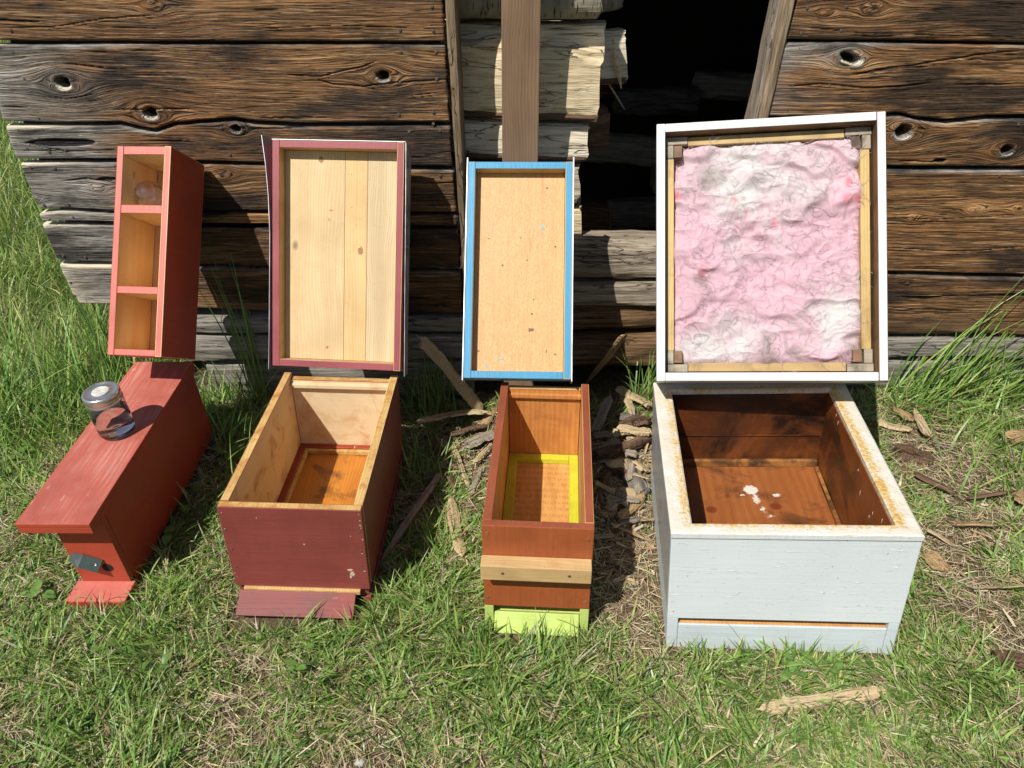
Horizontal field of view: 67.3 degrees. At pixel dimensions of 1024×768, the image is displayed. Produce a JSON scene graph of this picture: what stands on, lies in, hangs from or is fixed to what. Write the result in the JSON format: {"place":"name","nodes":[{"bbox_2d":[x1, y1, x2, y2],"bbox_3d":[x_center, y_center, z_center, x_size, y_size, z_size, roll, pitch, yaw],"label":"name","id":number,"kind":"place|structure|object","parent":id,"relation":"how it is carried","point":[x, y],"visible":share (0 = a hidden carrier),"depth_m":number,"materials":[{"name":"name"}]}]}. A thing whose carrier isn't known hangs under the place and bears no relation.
{"place":"outdoors","nodes":[
{"label":"outdoors","id":0,"kind":"place"},
{"bbox_2d":[0,40,201,442],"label":"meadow grass","id":1,"kind":"structure","parent":0,"point":[22,282],"depth_m":3.16,"materials":[{"name":"green plant"}]},
{"bbox_2d":[0,40,1023,767],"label":"ground","id":2,"kind":"structure","parent":0,"point":[606,380],"depth_m":1.82,"materials":[{"name":"soil"}]},
{"bbox_2d":[15,362,212,606],"bbox_3d":[-0.979,0.229,1.978,0.172,0.258,0.635,0,36,2],"label":"beehive box","id":3,"kind":"object","parent":2,"relation":"on","point":[102,508],"visible":1,"depth_m":1.85,"materials":[{"name":"red wood"}]},
{"bbox_2d":[81,381,134,440],"bbox_3d":[-0.981,0.067,1.874,0.087,0.125,0.087,-1,36,3],"label":"mason jar","id":4,"kind":"object","parent":3,"relation":"on","point":[108,409],"visible":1,"depth_m":1.84,"materials":[{"name":"clear glass"}]},
{"bbox_2d":[107,146,203,359],"bbox_3d":[-0.943,-0.339,2.049,0.147,0.538,0.166,2,0,7],"label":"display box","id":5,"kind":"object","parent":3,"relation":"on","point":[154,281],"visible":1,"depth_m":2.02,"materials":[{"name":"red wood"}]},
{"bbox_2d":[133,180,162,204],"bbox_3d":[-0.949,-0.495,2.012,0.074,0.074,0.074,3,0,7],"label":"glass globe","id":6,"kind":"object","parent":5,"relation":"in","point":[147,192],"visible":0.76,"depth_m":1.99,"materials":[{"name":"clear glass"}]},
{"bbox_2d":[216,372,403,619],"bbox_3d":[-0.477,0.273,1.940,0.311,0.330,0.601,2,33,0],"label":"beehive box","id":7,"kind":"object","parent":2,"relation":"on","point":[305,506],"visible":0.95,"depth_m":1.82,"materials":[{"name":"red paint"}]},
{"bbox_2d":[261,135,411,375],"bbox_3d":[-0.468,-0.338,2.061,0.389,0.617,0.072,3,7,5],"label":"hive lid","id":8,"kind":"object","parent":7,"relation":"on","point":[339,230],"visible":1,"depth_m":2.06,"materials":[{"name":"red paint"}]},
{"bbox_2d":[354,758,365,766],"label":"stone","id":9,"kind":"object","parent":2,"relation":"on","point":[359,763],"visible":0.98,"depth_m":1.47,"materials":[{"name":"stone"}]},
{"bbox_2d":[381,472,440,559],"bbox_3d":[-0.263,0.343,2.050,0.022,0.025,0.395,26,36,5],"label":"wood splinter","id":10,"kind":"object","parent":2,"relation":"on","point":[416,507],"visible":0.96,"depth_m":2.03,"materials":[{"name":"grey wood"}]},
{"bbox_2d":[4,351,841,681],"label":"broad leaves","id":11,"kind":"object","parent":2,"relation":"on","point":[168,535],"visible":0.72,"depth_m":1.68,"materials":[{"name":"green plant"}]},
{"bbox_2d":[421,434,449,459],"bbox_3d":[-0.234,0.191,2.307,0.058,0.033,0.128,-2,29,-32],"label":"bark piece","id":12,"kind":"object","parent":2,"relation":"on","point":[434,445],"visible":0.77,"depth_m":2.29,"materials":[{"name":"brown wood"}]},
{"bbox_2d":[416,335,483,414],"bbox_3d":[-0.186,-0.027,2.397,0.024,0.351,0.060,-20,30,36],"label":"wood splinter","id":13,"kind":"object","parent":2,"relation":"on","point":[439,359],"visible":0.93,"depth_m":2.38,"materials":[{"name":"brown wood"}]},
{"bbox_2d":[415,409,487,423],"bbox_3d":[-0.188,0.097,2.391,0.232,0.016,0.031,-9,32,-12],"label":"wood splinter","id":14,"kind":"object","parent":2,"relation":"on","point":[435,417],"visible":1,"depth_m":2.38,"materials":[{"name":"brown wood"}]},
{"bbox_2d":[446,474,456,491],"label":"bark piece","id":15,"kind":"object","parent":2,"relation":"on","point":[451,481],"visible":0.94,"depth_m":2.17,"materials":[{"name":"wood"}]},
{"bbox_2d":[446,494,466,556],"bbox_3d":[-0.151,0.366,2.021,0.037,0.016,0.260,11,27,-18],"label":"wood splinter","id":16,"kind":"object","parent":2,"relation":"on","point":[452,512],"visible":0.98,"depth_m":2.01,"materials":[{"name":"beige wood"}]},
{"bbox_2d":[452,446,469,488],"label":"wood splinter","id":17,"kind":"object","parent":2,"relation":"on","point":[461,467],"visible":0.94,"depth_m":2.23,"materials":[{"name":"beige wood"}]},
{"bbox_2d":[443,424,487,436],"bbox_3d":[-0.142,0.142,2.371,0.147,0.020,0.036,-12,15,-16],"label":"bark piece","id":18,"kind":"object","parent":2,"relation":"on","point":[461,431],"visible":0.99,"depth_m":2.36,"materials":[{"name":"brown wood"}]},
{"bbox_2d":[468,466,481,495],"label":"wood splinter","id":19,"kind":"object","parent":2,"relation":"on","point":[473,488],"visible":0.99,"depth_m":2.16,"materials":[{"name":"wood"}]},
{"bbox_2d":[464,430,493,447],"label":"wood splinter","id":20,"kind":"object","parent":2,"relation":"on","point":[480,438],"visible":0.95,"depth_m":2.32,"materials":[{"name":"grey wood"}]},
{"bbox_2d":[473,443,492,462],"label":"wood splinter","id":21,"kind":"object","parent":2,"relation":"on","point":[483,452],"visible":1,"depth_m":2.27,"materials":[{"name":"wood"}]},
{"bbox_2d":[479,405,497,429],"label":"wood splinter","id":22,"kind":"object","parent":2,"relation":"on","point":[489,416],"visible":0.89,"depth_m":2.44,"materials":[{"name":"beige wood"}]},
{"bbox_2d":[0,0,1023,395],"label":"log shed","id":23,"kind":"structure","parent":2,"relation":"on","point":[218,88],"depth_m":2.10,"materials":[{"name":"brown wood"}]},
{"bbox_2d":[446,196,581,245],"bbox_3d":[0.005,-0.518,2.423,0.424,0.133,0.156,0,32,0],"label":"split log","id":24,"kind":"object","parent":23,"relation":"on","point":[577,221],"visible":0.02,"depth_m":2.36,"materials":[{"name":"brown wood"}]},
{"bbox_2d":[444,158,579,203],"bbox_3d":[0.000,-0.630,2.357,0.412,0.123,0.156,0,32,0],"label":"split log","id":25,"kind":"object","parent":24,"relation":"on","point":[576,183],"visible":0.01,"depth_m":2.31,"materials":[{"name":"grey wood"}]},
{"bbox_2d":[442,116,589,161],"bbox_3d":[0.009,-0.739,2.288,0.431,0.112,0.158,1,32,-2],"label":"split log","id":26,"kind":"object","parent":25,"relation":"on","point":[562,140],"visible":0.48,"depth_m":2.23,"materials":[{"name":"beige wood"}]},
{"bbox_2d":[440,38,603,121],"bbox_3d":[0.025,-0.879,2.203,0.455,0.218,0.182,2,32,1],"label":"split log","id":27,"kind":"object","parent":26,"relation":"on","point":[569,81],"visible":0.57,"depth_m":2.13,"materials":[{"name":"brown wood"}]},
{"bbox_2d":[445,18,605,55],"bbox_3d":[0.032,-0.991,2.213,0.476,0.103,0.154,1,32,1],"label":"split log","id":28,"kind":"object","parent":27,"relation":"on","point":[585,33],"visible":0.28,"depth_m":2.15,"materials":[{"name":"beige wood"}]},
{"bbox_2d":[443,0,602,18],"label":"split log","id":29,"kind":"object","parent":28,"relation":"on","point":[550,9],"visible":0.61,"depth_m":2.05,"materials":[{"name":"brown wood"}]},
{"bbox_2d":[601,0,623,11],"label":"split log","id":30,"kind":"object","parent":28,"relation":"on","point":[610,5],"visible":0.27,"depth_m":2.21,"materials":[{"name":"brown wood"}]},
{"bbox_2d":[600,28,627,84],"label":"split log","id":31,"kind":"object","parent":27,"relation":"on","point":[608,74],"visible":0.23,"depth_m":2.29,"materials":[{"name":"beige wood"}]},
{"bbox_2d":[611,35,621,88],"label":"wood splinter","id":32,"kind":"object","parent":31,"relation":"hanging from","point":[615,60],"visible":1,"depth_m":2.27,"materials":[{"name":"wood"}]},
{"bbox_2d":[608,84,624,108],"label":"wood splinter","id":33,"kind":"object","parent":31,"relation":"attached to","point":[614,93],"visible":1,"depth_m":2.37,"materials":[{"name":"wood"}]},
{"bbox_2d":[587,103,609,151],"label":"split log","id":34,"kind":"object","parent":25,"relation":"on","point":[598,134],"visible":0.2,"depth_m":2.37,"materials":[{"name":"brown wood"}]},
{"bbox_2d":[580,197,608,229],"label":"split log","id":35,"kind":"object","parent":23,"relation":"in","point":[594,213],"visible":0.27,"depth_m":3.36,"materials":[{"name":"brown wood"}]},
{"bbox_2d":[607,196,655,229],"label":"split log","id":36,"kind":"object","parent":35,"relation":"on","point":[631,212],"visible":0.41,"depth_m":3.31,"materials":[{"name":"grey wood"}]},
{"bbox_2d":[599,78,627,97],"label":"split log","id":37,"kind":"object","parent":23,"relation":"in","point":[605,91],"visible":0.06,"depth_m":3.72,"materials":[{"name":"brown wood"}]},
{"bbox_2d":[649,166,655,193],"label":"split log","id":38,"kind":"object","parent":23,"relation":"in","point":[652,184],"visible":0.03,"depth_m":3.52,"materials":[{"name":"grey wood"}]},
{"bbox_2d":[583,133,655,166],"bbox_3d":[0.500,-1.091,3.567,0.413,0.129,0.142,6,33,10],"label":"split log","id":39,"kind":"object","parent":38,"relation":"on","point":[636,149],"visible":0.61,"depth_m":3.51,"materials":[{"name":"grey wood"}]},
{"bbox_2d":[612,85,700,115],"bbox_3d":[0.700,-1.378,3.743,0.412,0.129,0.138,-2,32,-3],"label":"split log","id":40,"kind":"object","parent":23,"relation":"in","point":[679,100],"visible":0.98,"depth_m":3.69,"materials":[{"name":"grey wood"}]},
{"bbox_2d":[692,71,754,100],"bbox_3d":[1.100,-1.473,3.799,0.416,0.132,0.139,5,33,8],"label":"split log","id":41,"kind":"object","parent":23,"relation":"in","point":[733,86],"visible":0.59,"depth_m":3.76,"materials":[{"name":"grey wood"}]},
{"bbox_2d":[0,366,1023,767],"bbox_3d":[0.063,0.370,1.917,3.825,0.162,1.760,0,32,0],"label":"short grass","id":42,"kind":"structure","parent":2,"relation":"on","point":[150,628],"depth_m":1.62,"materials":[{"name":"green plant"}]},
{"bbox_2d":[622,398,634,414],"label":"wood splinter","id":43,"kind":"object","parent":42,"relation":"on","point":[629,405],"visible":0.99,"depth_m":2.44,"materials":[{"name":"wood"}]},
{"bbox_2d":[754,686,886,714],"bbox_3d":[0.630,0.642,1.560,0.285,0.014,0.033,-6,52,-3],"label":"wood splinter","id":44,"kind":"object","parent":42,"relation":"on","point":[848,694],"visible":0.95,"depth_m":1.56,"materials":[{"name":"beige wood"}]},
{"bbox_2d":[0,376,1023,767],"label":"dry thatch","id":45,"kind":"object","parent":2,"relation":"on","point":[480,736],"visible":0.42,"depth_m":1.68,"materials":[{"name":"plant"}]},
{"bbox_2d":[0,237,1023,576],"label":"tall grass","id":46,"kind":"structure","parent":2,"relation":"on","point":[952,387],"depth_m":2.41,"materials":[{"name":"green plant"}]},
{"bbox_2d":[0,380,1023,767],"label":"loose straw","id":47,"kind":"object","parent":2,"relation":"on","point":[972,536],"visible":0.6,"depth_m":1.66,"materials":[{"name":"beige plant"}]},
{"bbox_2d":[480,382,593,636],"bbox_3d":[0.070,0.288,1.889,0.235,0.315,0.592,2,33,3],"label":"beehive box","id":48,"kind":"object","parent":2,"relation":"on","point":[538,530],"visible":0.94,"depth_m":1.75,"materials":[{"name":"orange paint"}]},
{"bbox_2d":[462,157,573,383],"bbox_3d":[0.019,-0.305,2.057,0.287,0.603,0.058,1,-6,2],"label":"hive lid","id":49,"kind":"object","parent":48,"relation":"on","point":[518,287],"visible":1,"depth_m":2.06,"materials":[{"name":"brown wood"}]},
{"bbox_2d":[590,396,612,431],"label":"wood splinter","id":50,"kind":"object","parent":2,"relation":"on","point":[599,420],"visible":0.99,"depth_m":2.40,"materials":[{"name":"grey wood"}]},
{"bbox_2d":[594,472,611,499],"bbox_3d":[0.254,0.283,2.159,0.027,0.015,0.143,-7,28,27],"label":"bark piece","id":51,"kind":"object","parent":2,"relation":"on","point":[604,480],"visible":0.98,"depth_m":2.15,"materials":[{"name":"brown wood"}]},
{"bbox_2d":[594,533,615,539],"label":"wood splinter","id":52,"kind":"object","parent":2,"relation":"on","point":[604,536],"visible":0.97,"depth_m":1.98,"materials":[{"name":"wood"}]},
{"bbox_2d":[595,481,615,495],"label":"wood splinter","id":53,"kind":"object","parent":2,"relation":"on","point":[606,488],"visible":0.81,"depth_m":2.13,"materials":[{"name":"wood"}]},
{"bbox_2d":[586,334,626,383],"bbox_3d":[0.296,-0.073,2.470,0.039,0.351,0.017,-15,69,-23],"label":"wood splinter","id":54,"kind":"object","parent":2,"relation":"on","point":[614,348],"visible":0.99,"depth_m":2.42,"materials":[{"name":"brown wood"}]},
{"bbox_2d":[591,438,621,455],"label":"wood splinter","id":55,"kind":"object","parent":2,"relation":"on","point":[612,441],"visible":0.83,"depth_m":2.30,"materials":[{"name":"wood"}]},
{"bbox_2d":[599,468,615,477],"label":"bark piece","id":56,"kind":"object","parent":2,"relation":"on","point":[603,473],"visible":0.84,"depth_m":2.20,"materials":[{"name":"wood"}]},
{"bbox_2d":[599,508,617,517],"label":"wood splinter","id":57,"kind":"object","parent":2,"relation":"on","point":[604,513],"visible":0.82,"depth_m":2.05,"materials":[{"name":"wood"}]},
{"bbox_2d":[606,493,616,510],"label":"wood splinter","id":58,"kind":"object","parent":57,"relation":"on","point":[608,500],"visible":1,"depth_m":2.07,"materials":[{"name":"wood"}]},
{"bbox_2d":[605,502,618,510],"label":"wood splinter","id":59,"kind":"object","parent":57,"relation":"on","point":[609,507],"visible":1,"depth_m":2.06,"materials":[{"name":"wood"}]},
{"bbox_2d":[593,431,624,437],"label":"wood splinter","id":60,"kind":"object","parent":2,"relation":"on","point":[599,434],"visible":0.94,"depth_m":2.34,"materials":[{"name":"brown wood"}]},
{"bbox_2d":[611,428,630,437],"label":"wood splinter","id":61,"kind":"object","parent":60,"relation":"on","point":[615,433],"visible":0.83,"depth_m":2.33,"materials":[{"name":"wood"}]},
{"bbox_2d":[616,424,650,435],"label":"wood splinter","id":62,"kind":"object","parent":61,"relation":"on","point":[643,431],"visible":1,"depth_m":2.32,"materials":[{"name":"beige wood"}]},
{"bbox_2d":[605,459,624,467],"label":"wood splinter","id":63,"kind":"object","parent":2,"relation":"on","point":[614,463],"visible":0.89,"depth_m":2.21,"materials":[{"name":"beige wood"}]},
{"bbox_2d":[614,387,619,402],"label":"bark piece","id":64,"kind":"object","parent":2,"relation":"on","point":[617,395],"visible":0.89,"depth_m":2.50,"materials":[{"name":"wood"}]},
{"bbox_2d":[611,467,627,475],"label":"bark piece","id":65,"kind":"object","parent":2,"relation":"on","point":[621,471],"visible":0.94,"depth_m":2.18,"materials":[{"name":"wood"}]},
{"bbox_2d":[615,490,625,498],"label":"bark piece","id":66,"kind":"object","parent":2,"relation":"on","point":[619,494],"visible":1,"depth_m":2.08,"materials":[{"name":"wood"}]},
{"bbox_2d":[618,394,624,403],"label":"wood splinter","id":67,"kind":"object","parent":2,"relation":"on","point":[621,397],"visible":0.39,"depth_m":2.52,"materials":[{"name":"wood"}]},
{"bbox_2d":[615,386,652,407],"bbox_3d":[0.397,0.042,2.495,0.053,0.021,0.158,-16,35,-40],"label":"wood splinter","id":68,"kind":"object","parent":67,"relation":"on","point":[622,391],"visible":0.99,"depth_m":2.49,"materials":[{"name":"beige wood"}]},
{"bbox_2d":[592,435,651,460],"bbox_3d":[0.330,0.188,2.291,0.235,0.036,0.051,-17,55,-26],"label":"bark piece","id":69,"kind":"object","parent":2,"relation":"on","point":[609,452],"visible":0.95,"depth_m":2.28,"materials":[{"name":"brown wood"}]},
{"bbox_2d":[615,412,636,420],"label":"bark piece","id":70,"kind":"object","parent":2,"relation":"on","point":[620,416],"visible":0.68,"depth_m":2.42,"materials":[{"name":"wood"}]},
{"bbox_2d":[623,462,634,480],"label":"wood splinter","id":71,"kind":"object","parent":2,"relation":"on","point":[630,468],"visible":1,"depth_m":2.17,"materials":[{"name":"grey wood"}]},
{"bbox_2d":[625,434,635,440],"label":"wood splinter","id":72,"kind":"object","parent":2,"relation":"on","point":[629,437],"visible":0.24,"depth_m":2.35,"materials":[{"name":"wood"}]},
{"bbox_2d":[625,449,637,457],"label":"wood splinter","id":73,"kind":"object","parent":2,"relation":"on","point":[631,453],"visible":1,"depth_m":2.25,"materials":[{"name":"wood"}]},
{"bbox_2d":[611,523,652,542],"bbox_3d":[0.307,0.385,1.994,0.130,0.006,0.009,21,48,31],"label":"wood splinter","id":74,"kind":"object","parent":2,"relation":"on","point":[627,531],"visible":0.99,"depth_m":2.00,"materials":[{"name":"wood"}]},
{"bbox_2d":[618,415,650,426],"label":"bark piece","id":75,"kind":"object","parent":2,"relation":"on","point":[636,420],"visible":0.87,"depth_m":2.37,"materials":[{"name":"brown wood"}]},
{"bbox_2d":[622,463,649,494],"bbox_3d":[0.342,0.263,2.179,0.054,0.033,0.158,-18,35,-4],"label":"bark piece","id":76,"kind":"object","parent":2,"relation":"on","point":[643,485],"visible":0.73,"depth_m":2.15,"materials":[{"name":"grey wood"}]},
{"bbox_2d":[634,482,639,493],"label":"wood splinter","id":77,"kind":"object","parent":76,"relation":"on","point":[637,489],"visible":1,"depth_m":2.12,"materials":[{"name":"wood"}]},
{"bbox_2d":[633,473,649,478],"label":"wood splinter","id":78,"kind":"object","parent":76,"relation":"on","point":[635,474],"visible":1,"depth_m":2.16,"materials":[{"name":"wood"}]},
{"bbox_2d":[619,517,654,520],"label":"wood splinter","id":79,"kind":"object","parent":2,"relation":"on","point":[644,519],"visible":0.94,"depth_m":2.02,"materials":[{"name":"wood"}]},
{"bbox_2d":[617,517,642,525],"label":"bark piece","id":80,"kind":"object","parent":79,"relation":"on","point":[624,521],"visible":1,"depth_m":2.01,"materials":[{"name":"grey wood"}]},
{"bbox_2d":[635,464,645,470],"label":"wood splinter","id":81,"kind":"object","parent":2,"relation":"on","point":[640,467],"visible":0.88,"depth_m":2.20,"materials":[{"name":"wood"}]},
{"bbox_2d":[632,461,649,471],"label":"wood splinter","id":82,"kind":"object","parent":2,"relation":"on","point":[637,463],"visible":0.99,"depth_m":2.22,"materials":[{"name":"wood"}]},
{"bbox_2d":[390,402,1023,657],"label":"wood litter","id":83,"kind":"object","parent":2,"relation":"on","point":[621,578],"visible":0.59,"depth_m":1.97,"materials":[{"name":"brown wood"}]},
{"bbox_2d":[616,458,628,462],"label":"wood splinter","id":84,"kind":"object","parent":83,"relation":"on","point":[623,460],"visible":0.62,"depth_m":2.24,"materials":[{"name":"wood"}]},
{"bbox_2d":[597,459,608,462],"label":"bark piece","id":85,"kind":"object","parent":84,"relation":"on","point":[603,461],"visible":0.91,"depth_m":2.23,"materials":[{"name":"wood"}]},
{"bbox_2d":[620,487,635,496],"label":"wood splinter","id":86,"kind":"object","parent":83,"relation":"on","point":[630,492],"visible":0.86,"depth_m":2.11,"materials":[{"name":"wood"}]},
{"bbox_2d":[617,492,645,518],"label":"wood splinter","id":87,"kind":"object","parent":83,"relation":"on","point":[629,510],"visible":0.91,"depth_m":2.07,"materials":[{"name":"beige wood"}]},
{"bbox_2d":[618,499,627,507],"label":"wood splinter","id":88,"kind":"object","parent":87,"relation":"on","point":[624,502],"visible":1,"depth_m":2.06,"materials":[{"name":"wood"}]},
{"bbox_2d":[610,496,639,502],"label":"wood splinter","id":89,"kind":"object","parent":87,"relation":"on","point":[628,498],"visible":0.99,"depth_m":2.08,"materials":[{"name":"beige wood"}]},
{"bbox_2d":[651,383,924,654],"bbox_3d":[0.597,0.305,1.852,0.481,0.379,0.584,-1,31,7],"label":"beehive box","id":90,"kind":"object","parent":2,"relation":"on","point":[781,510],"visible":0.94,"depth_m":1.68,"materials":[{"name":"white paint"}]},
{"bbox_2d":[656,111,887,382],"bbox_3d":[0.625,-0.319,1.907,0.525,0.629,0.165,0,-2,10],"label":"hive lid","id":91,"kind":"object","parent":90,"relation":"on","point":[771,250],"visible":1,"depth_m":1.86,"materials":[{"name":"white paint"}]},
{"bbox_2d":[876,419,911,431],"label":"wood splinter","id":92,"kind":"object","parent":2,"relation":"on","point":[883,423],"visible":1,"depth_m":2.30,"materials":[{"name":"beige wood"}]},
{"bbox_2d":[893,406,914,421],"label":"wood splinter","id":93,"kind":"object","parent":2,"relation":"on","point":[902,413],"visible":0.98,"depth_m":2.35,"materials":[{"name":"brown wood"}]},
{"bbox_2d":[892,443,934,466],"bbox_3d":[1.146,0.204,2.199,0.116,0.040,0.071,13,39,18],"label":"bark piece","id":94,"kind":"object","parent":2,"relation":"on","point":[907,452],"visible":0.96,"depth_m":2.18,"materials":[{"name":"brown wood"}]},
{"bbox_2d":[913,408,931,435],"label":"wood splinter","id":95,"kind":"object","parent":2,"relation":"on","point":[922,425],"visible":1,"depth_m":2.30,"materials":[{"name":"beige wood"}]},
{"bbox_2d":[908,402,953,421],"bbox_3d":[1.292,0.083,2.376,0.021,0.013,0.149,-20,38,-39],"label":"bark piece","id":96,"kind":"object","parent":2,"relation":"on","point":[932,412],"visible":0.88,"depth_m":2.37,"materials":[{"name":"wood"}]},
{"bbox_2d":[921,551,948,571],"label":"wood splinter","id":97,"kind":"object","parent":2,"relation":"on","point":[932,561],"visible":0.99,"depth_m":1.84,"materials":[{"name":"beige wood"}]},
{"bbox_2d":[913,471,958,494],"bbox_3d":[1.137,0.267,2.068,0.022,0.012,0.128,-26,40,-32],"label":"bark piece","id":98,"kind":"object","parent":2,"relation":"on","point":[926,479],"visible":1,"depth_m":2.07,"materials":[{"name":"brown wood"}]},
{"bbox_2d":[927,529,951,543],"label":"wood splinter","id":99,"kind":"object","parent":2,"relation":"on","point":[939,536],"visible":1,"depth_m":1.90,"materials":[{"name":"wood"}]},
{"bbox_2d":[951,522,994,526],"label":"wood splinter","id":100,"kind":"object","parent":2,"relation":"on","point":[972,524],"visible":1,"depth_m":1.93,"materials":[{"name":"beige wood"}]},
{"bbox_2d":[964,490,1017,498],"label":"bark piece","id":101,"kind":"object","parent":2,"relation":"on","point":[988,494],"visible":1,"depth_m":2.02,"materials":[{"name":"brown wood"}]},
{"bbox_2d":[976,585,1023,587],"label":"wood splinter","id":102,"kind":"object","parent":2,"relation":"on","point":[1006,586],"visible":1,"depth_m":1.75,"materials":[{"name":"wood"}]},
{"bbox_2d":[992,649,1023,670],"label":"bark piece","id":103,"kind":"object","parent":2,"relation":"on","point":[1018,657],"visible":0.94,"depth_m":1.59,"materials":[{"name":"brown wood"}]},
{"bbox_2d":[1005,429,1023,443],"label":"wood splinter","id":104,"kind":"object","parent":2,"relation":"on","point":[1013,434],"visible":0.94,"depth_m":2.24,"materials":[{"name":"beige wood"}]},
{"bbox_2d":[1014,489,1023,505],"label":"wood splinter","id":105,"kind":"object","parent":2,"relation":"on","point":[1019,496],"visible":0.99,"depth_m":2.00,"materials":[{"name":"beige wood"}]}
]}

